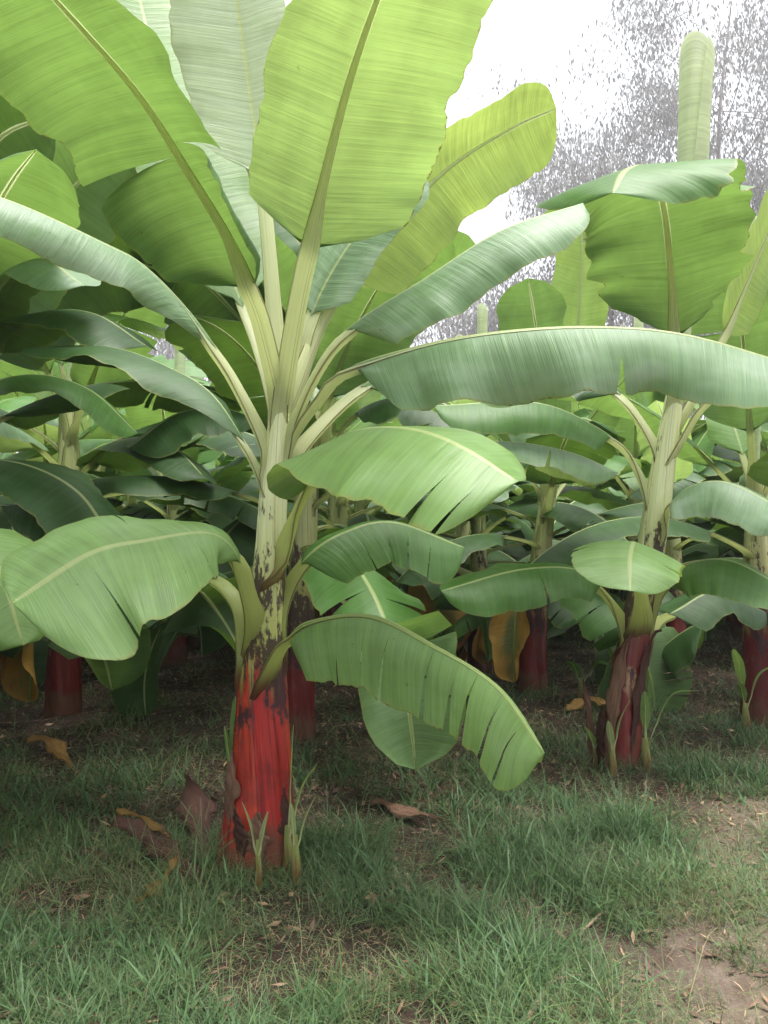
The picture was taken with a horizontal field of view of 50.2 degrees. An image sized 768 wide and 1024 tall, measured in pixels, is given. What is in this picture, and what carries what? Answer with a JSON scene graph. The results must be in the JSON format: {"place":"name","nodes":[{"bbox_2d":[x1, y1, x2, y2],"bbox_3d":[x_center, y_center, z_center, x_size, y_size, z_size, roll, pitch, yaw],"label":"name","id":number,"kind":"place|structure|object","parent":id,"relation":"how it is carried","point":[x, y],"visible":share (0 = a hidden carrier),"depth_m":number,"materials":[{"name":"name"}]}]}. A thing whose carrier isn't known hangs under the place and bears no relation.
{"place":"outdoors","nodes":[
{"label":"outdoors","id":0,"kind":"place"},
{"bbox_2d":[0,621,741,693],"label":"grass","id":1,"kind":"structure","parent":0,"point":[558,668],"depth_m":7.84,"materials":[{"name":"green plant"}]},
{"bbox_2d":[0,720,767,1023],"bbox_3d":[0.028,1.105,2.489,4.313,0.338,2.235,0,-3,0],"label":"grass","id":2,"kind":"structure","parent":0,"point":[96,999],"depth_m":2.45,"materials":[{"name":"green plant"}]},
{"bbox_2d":[0,620,767,1023],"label":"ground","id":3,"kind":"structure","parent":0,"point":[726,978],"depth_m":3.35,"materials":[{"name":"soil"}]},
{"bbox_2d":[0,452,12,458],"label":"banana plant","id":4,"kind":"object","parent":3,"relation":"on","point":[3,455],"visible":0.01,"depth_m":11.74,"materials":[{"name":"green plant"}]},
{"bbox_2d":[27,734,75,771],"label":"dead leaf","id":5,"kind":"object","parent":3,"relation":"on","point":[55,747],"visible":0.97,"depth_m":4.28,"materials":[{"name":"orange plant"}]},
{"bbox_2d":[0,359,112,683],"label":"banana plant","id":6,"kind":"object","parent":3,"relation":"on","point":[9,405],"visible":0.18,"depth_m":6.91,"materials":[{"name":"green plant"}]},
{"bbox_2d":[0,316,166,625],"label":"banana plant","id":7,"kind":"object","parent":3,"relation":"on","point":[48,429],"visible":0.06,"depth_m":8.53,"materials":[{"name":"green plant"}]},
{"bbox_2d":[58,845,116,866],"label":"dead leaf","id":8,"kind":"object","parent":3,"relation":"on","point":[83,852],"visible":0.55,"depth_m":2.98,"materials":[{"name":"brown plant"}]},
{"bbox_2d":[113,495,125,500],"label":"banana plant","id":9,"kind":"object","parent":3,"relation":"on","point":[122,498],"visible":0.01,"depth_m":15.76,"materials":[{"name":"green plant"}]},
{"bbox_2d":[0,95,241,690],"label":"banana plant","id":10,"kind":"object","parent":3,"relation":"on","point":[44,302],"visible":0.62,"depth_m":3.62,"materials":[{"name":"green plant"}]},
{"bbox_2d":[11,379,237,527],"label":"banana plant","id":11,"kind":"object","parent":3,"relation":"on","point":[86,424],"visible":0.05,"depth_m":10.48,"materials":[{"name":"green plant"}]},
{"bbox_2d":[115,500,139,511],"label":"banana plant","id":12,"kind":"object","parent":3,"relation":"on","point":[124,503],"depth_m":13.91,"materials":[{"name":"green plant"}]},
{"bbox_2d":[85,353,210,524],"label":"banana plant","id":13,"kind":"object","parent":3,"relation":"on","point":[131,500],"visible":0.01,"depth_m":12.60,"materials":[{"name":"green plant"}]},
{"bbox_2d":[136,852,177,902],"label":"dead leaf","id":14,"kind":"object","parent":3,"relation":"on","point":[174,860],"visible":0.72,"depth_m":2.67,"materials":[{"name":"brown plant"}]},
{"bbox_2d":[111,815,203,883],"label":"dead leaf","id":15,"kind":"object","parent":3,"relation":"on","point":[122,822],"visible":0.73,"depth_m":2.97,"materials":[{"name":"brown plant"}]},
{"bbox_2d":[115,808,170,838],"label":"dead leaf","id":16,"kind":"object","parent":15,"relation":"on","point":[122,811],"visible":0.91,"depth_m":3.08,"materials":[{"name":"brown plant"}]},
{"bbox_2d":[0,307,321,717],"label":"banana plant","id":17,"kind":"object","parent":3,"relation":"on","point":[63,690],"visible":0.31,"depth_m":5.61,"materials":[{"name":"green plant"}]},
{"bbox_2d":[134,325,211,382],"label":"tree","id":18,"kind":"object","parent":3,"relation":"on","point":[168,351],"visible":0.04,"depth_m":57.94,"materials":[{"name":"grey plant"}]},
{"bbox_2d":[41,349,343,665],"bbox_3d":[-2.090,-0.112,8.182,3.661,4.364,3.650,-1,-3,26],"label":"banana plant","id":19,"kind":"object","parent":3,"relation":"on","point":[140,416],"visible":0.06,"depth_m":8.01,"materials":[{"name":"green plant"}]},
{"bbox_2d":[172,774,219,861],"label":"dead leaf","id":20,"kind":"object","parent":3,"relation":"on","point":[194,791],"visible":0.77,"depth_m":3.26,"materials":[{"name":"brown plant"}]},
{"bbox_2d":[87,377,317,644],"bbox_3d":[-2.321,0.067,10.053,3.508,4.181,3.497,1,-3,-27],"label":"banana plant","id":21,"kind":"object","parent":3,"relation":"on","point":[242,481],"visible":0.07,"depth_m":10.04,"materials":[{"name":"green plant"}]},
{"bbox_2d":[224,696,236,762],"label":"banana seedling","id":22,"kind":"object","parent":3,"relation":"on","point":[229,744],"visible":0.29,"depth_m":3.18,"materials":[{"name":"green plant"}]},
{"bbox_2d":[242,803,267,889],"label":"banana seedling","id":23,"kind":"object","parent":3,"relation":"on","point":[257,848],"visible":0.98,"depth_m":2.72,"materials":[{"name":"green plant"}]},
{"bbox_2d":[203,453,324,525],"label":"banana plant","id":24,"kind":"object","parent":3,"relation":"on","point":[218,461],"visible":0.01,"depth_m":12.22,"materials":[{"name":"green plant"}]},
{"bbox_2d":[248,444,325,502],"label":"banana plant","id":25,"kind":"object","parent":3,"relation":"on","point":[321,492],"depth_m":13.62,"materials":[{"name":"green plant"}]},
{"bbox_2d":[282,724,316,874],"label":"banana seedling","id":26,"kind":"object","parent":3,"relation":"on","point":[287,843],"visible":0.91,"depth_m":2.84,"materials":[{"name":"green plant"}]},
{"bbox_2d":[290,798,314,884],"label":"banana seedling","id":27,"kind":"object","parent":3,"relation":"on","point":[295,846],"visible":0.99,"depth_m":2.76,"materials":[{"name":"green plant"}]},
{"bbox_2d":[0,168,618,769],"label":"banana plant","id":28,"kind":"object","parent":3,"relation":"on","point":[404,740],"visible":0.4,"depth_m":4.57,"materials":[{"name":"green plant"}]},
{"bbox_2d":[195,418,469,593],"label":"banana plant","id":29,"kind":"object","parent":3,"relation":"on","point":[359,505],"visible":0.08,"depth_m":9.22,"materials":[{"name":"green plant"}]},
{"bbox_2d":[144,378,533,678],"bbox_3d":[-0.213,-0.014,7.181,3.975,3.830,3.951,1,-3,-20],"label":"banana plant","id":30,"kind":"object","parent":3,"relation":"on","point":[241,535],"visible":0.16,"depth_m":6.99,"materials":[{"name":"green plant"}]},
{"bbox_2d":[318,493,367,517],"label":"banana plant","id":31,"kind":"object","parent":3,"relation":"on","point":[324,504],"depth_m":15.04,"materials":[{"name":"green plant"}]},
{"bbox_2d":[251,474,454,618],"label":"banana plant","id":32,"kind":"object","parent":3,"relation":"on","point":[380,514],"visible":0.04,"depth_m":12.17,"materials":[{"name":"green plant"}]},
{"bbox_2d":[0,0,767,876],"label":"banana plant","id":33,"kind":"object","parent":3,"relation":"on","point":[324,122],"visible":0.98,"depth_m":2.62,"materials":[{"name":"green plant"}]},
{"bbox_2d":[0,673,767,829],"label":"grass","id":34,"kind":"structure","parent":3,"relation":"on","point":[723,718],"depth_m":4.29,"materials":[{"name":"green plant"}]},
{"bbox_2d":[0,748,767,1023],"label":"straw","id":35,"kind":"object","parent":3,"relation":"on","point":[187,768],"visible":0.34,"depth_m":2.84,"materials":[{"name":"plant"}]},
{"bbox_2d":[0,641,767,1023],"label":"leaf litter","id":36,"kind":"object","parent":3,"relation":"on","point":[78,897],"visible":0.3,"depth_m":3.51,"materials":[{"name":"brown plant"}]},
{"bbox_2d":[318,491,488,592],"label":"banana plant","id":37,"kind":"object","parent":3,"relation":"on","point":[349,502],"visible":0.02,"depth_m":12.90,"materials":[{"name":"green plant"}]},
{"bbox_2d":[369,797,442,820],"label":"dead leaf","id":38,"kind":"object","parent":3,"relation":"on","point":[396,808],"visible":0.97,"depth_m":3.39,"materials":[{"name":"brown plant"}]},
{"bbox_2d":[414,782,469,810],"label":"dead leaf","id":39,"kind":"object","parent":3,"relation":"on","point":[432,795],"visible":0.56,"depth_m":3.63,"materials":[{"name":"brown plant"}]},
{"bbox_2d":[350,462,566,593],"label":"banana plant","id":40,"kind":"object","parent":3,"relation":"on","point":[517,551],"visible":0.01,"depth_m":11.92,"materials":[{"name":"green plant"}]},
{"bbox_2d":[409,271,536,347],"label":"tree","id":41,"kind":"object","parent":3,"relation":"on","point":[493,323],"visible":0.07,"depth_m":61.15,"materials":[{"name":"grey plant"}]},
{"bbox_2d":[330,303,627,673],"bbox_3d":[0.819,-0.078,7.843,3.208,3.745,3.247,-1,-3,19],"label":"banana plant","id":42,"kind":"object","parent":3,"relation":"on","point":[573,518],"visible":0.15,"depth_m":7.13,"materials":[{"name":"green plant"}]},
{"bbox_2d":[441,528,531,540],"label":"banana plant","id":43,"kind":"object","parent":3,"relation":"on","point":[503,532],"depth_m":15.18,"materials":[{"name":"green plant"}]},
{"bbox_2d":[392,334,583,640],"bbox_3d":[0.998,-0.138,10.443,3.829,4.329,3.976,1,-3,-20],"label":"banana plant","id":44,"kind":"object","parent":3,"relation":"on","point":[462,529],"visible":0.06,"depth_m":10.16,"materials":[{"name":"green plant"}]},
{"bbox_2d":[350,207,743,712],"bbox_3d":[1.105,-0.445,6.760,3.346,4.356,3.076,2,-3,-35],"label":"banana plant","id":45,"kind":"object","parent":3,"relation":"on","point":[569,296],"visible":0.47,"depth_m":6.34,"materials":[{"name":"green plant"}]},
{"bbox_2d":[470,481,627,600],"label":"banana plant","id":46,"kind":"object","parent":3,"relation":"on","point":[516,533],"visible":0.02,"depth_m":13.26,"materials":[{"name":"green plant"}]},
{"bbox_2d":[522,961,581,1023],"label":"stick","id":47,"kind":"object","parent":3,"relation":"on","point":[530,1011],"visible":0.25,"depth_m":2.08,"materials":[{"name":"brown wood"}]},
{"bbox_2d":[503,497,611,589],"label":"banana plant","id":48,"kind":"object","parent":3,"relation":"on","point":[509,501],"visible":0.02,"depth_m":15.83,"materials":[{"name":"green plant"}]},
{"bbox_2d":[565,696,605,710],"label":"dead leaf","id":49,"kind":"object","parent":3,"relation":"on","point":[575,703],"visible":0.68,"depth_m":5.71,"materials":[{"name":"orange plant"}]},
{"bbox_2d":[566,661,607,698],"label":"banana seedling","id":50,"kind":"object","parent":3,"relation":"on","point":[575,667],"visible":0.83,"depth_m":6.12,"materials":[{"name":"green plant"}]},
{"bbox_2d":[584,726,597,768],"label":"banana seedling","id":51,"kind":"object","parent":3,"relation":"on","point":[592,738],"visible":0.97,"depth_m":4.23,"materials":[{"name":"green plant"}]},
{"bbox_2d":[582,679,604,762],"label":"dry stalk","id":52,"kind":"object","parent":3,"relation":"on","point":[586,698],"visible":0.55,"depth_m":4.26,"materials":[{"name":"brown plant"}]},
{"bbox_2d":[579,909,607,935],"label":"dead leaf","id":53,"kind":"object","parent":3,"relation":"on","point":[592,922],"visible":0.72,"depth_m":2.46,"materials":[{"name":"beige plant"}]},
{"bbox_2d":[486,401,704,636],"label":"banana plant","id":54,"kind":"object","parent":3,"relation":"on","point":[517,505],"visible":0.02,"depth_m":11.00,"materials":[{"name":"green plant"}]},
{"bbox_2d":[466,63,729,424],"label":"tree","id":55,"kind":"object","parent":3,"relation":"on","point":[583,179],"visible":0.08,"depth_m":58.60,"materials":[{"name":"grey plant"}]},
{"bbox_2d":[432,31,767,769],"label":"banana plant","id":56,"kind":"object","parent":3,"relation":"on","point":[678,247],"visible":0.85,"depth_m":4.08,"materials":[{"name":"green plant"}]},
{"bbox_2d":[606,701,629,775],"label":"banana seedling","id":57,"kind":"object","parent":3,"relation":"on","point":[611,738],"visible":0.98,"depth_m":4.08,"materials":[{"name":"green plant"}]},
{"bbox_2d":[498,317,742,637],"bbox_3d":[3.050,-0.141,9.884,3.917,4.683,3.929,0,-3,10],"label":"banana plant","id":58,"kind":"object","parent":3,"relation":"on","point":[625,428],"visible":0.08,"depth_m":9.61,"materials":[{"name":"green plant"}]},
{"bbox_2d":[522,392,743,685],"bbox_3d":[2.920,0.032,7.701,3.367,3.785,3.254,1,-3,-13],"label":"banana plant","id":59,"kind":"object","parent":3,"relation":"on","point":[609,501],"visible":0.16,"depth_m":7.60,"materials":[{"name":"green plant"}]},
{"bbox_2d":[502,0,767,417],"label":"tree","id":60,"kind":"object","parent":3,"relation":"on","point":[670,121],"visible":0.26,"depth_m":56.37,"materials":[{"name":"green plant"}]},
{"bbox_2d":[532,216,767,726],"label":"banana plant","id":61,"kind":"object","parent":3,"relation":"on","point":[737,429],"visible":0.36,"depth_m":5.35,"materials":[{"name":"green plant"}]},
{"bbox_2d":[602,487,724,593],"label":"banana plant","id":62,"kind":"object","parent":3,"relation":"on","point":[610,490],"depth_m":15.64,"materials":[{"name":"green plant"}]},
{"bbox_2d":[640,690,697,770],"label":"banana seedling","id":63,"kind":"object","parent":3,"relation":"on","point":[645,713],"visible":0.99,"depth_m":4.18,"materials":[{"name":"green plant"}]},
{"bbox_2d":[610,480,733,593],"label":"banana plant","id":64,"kind":"object","parent":3,"relation":"on","point":[618,487],"depth_m":13.46,"materials":[{"name":"green plant"}]},
{"bbox_2d":[588,431,767,635],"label":"banana plant","id":65,"kind":"object","parent":3,"relation":"on","point":[710,551],"visible":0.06,"depth_m":10.71,"materials":[{"name":"green plant"}]},
{"bbox_2d":[630,400,767,640],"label":"banana plant","id":66,"kind":"object","parent":3,"relation":"on","point":[733,472],"visible":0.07,"depth_m":8.73,"materials":[{"name":"green plant"}]},
{"bbox_2d":[682,418,741,549],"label":"banana plant","id":67,"kind":"object","parent":3,"relation":"on","point":[688,546],"depth_m":14.00,"materials":[{"name":"green plant"}]},
{"bbox_2d":[716,545,730,557],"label":"banana plant","id":68,"kind":"object","parent":3,"relation":"on","point":[722,549],"visible":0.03,"depth_m":11.41,"materials":[{"name":"green plant"}]},
{"bbox_2d":[720,554,732,557],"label":"banana plant","id":69,"kind":"object","parent":3,"relation":"on","point":[727,556],"visible":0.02,"depth_m":12.60,"materials":[{"name":"green plant"}]},
{"bbox_2d":[732,649,767,729],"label":"banana seedling","id":70,"kind":"object","parent":3,"relation":"on","point":[739,666],"visible":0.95,"depth_m":5.12,"materials":[{"name":"green plant"}]},
{"bbox_2d":[16,0,767,518],"label":"sky","id":71,"kind":"structure","parent":0,"point":[523,34],"materials":[{"name":"white"}]}
]}

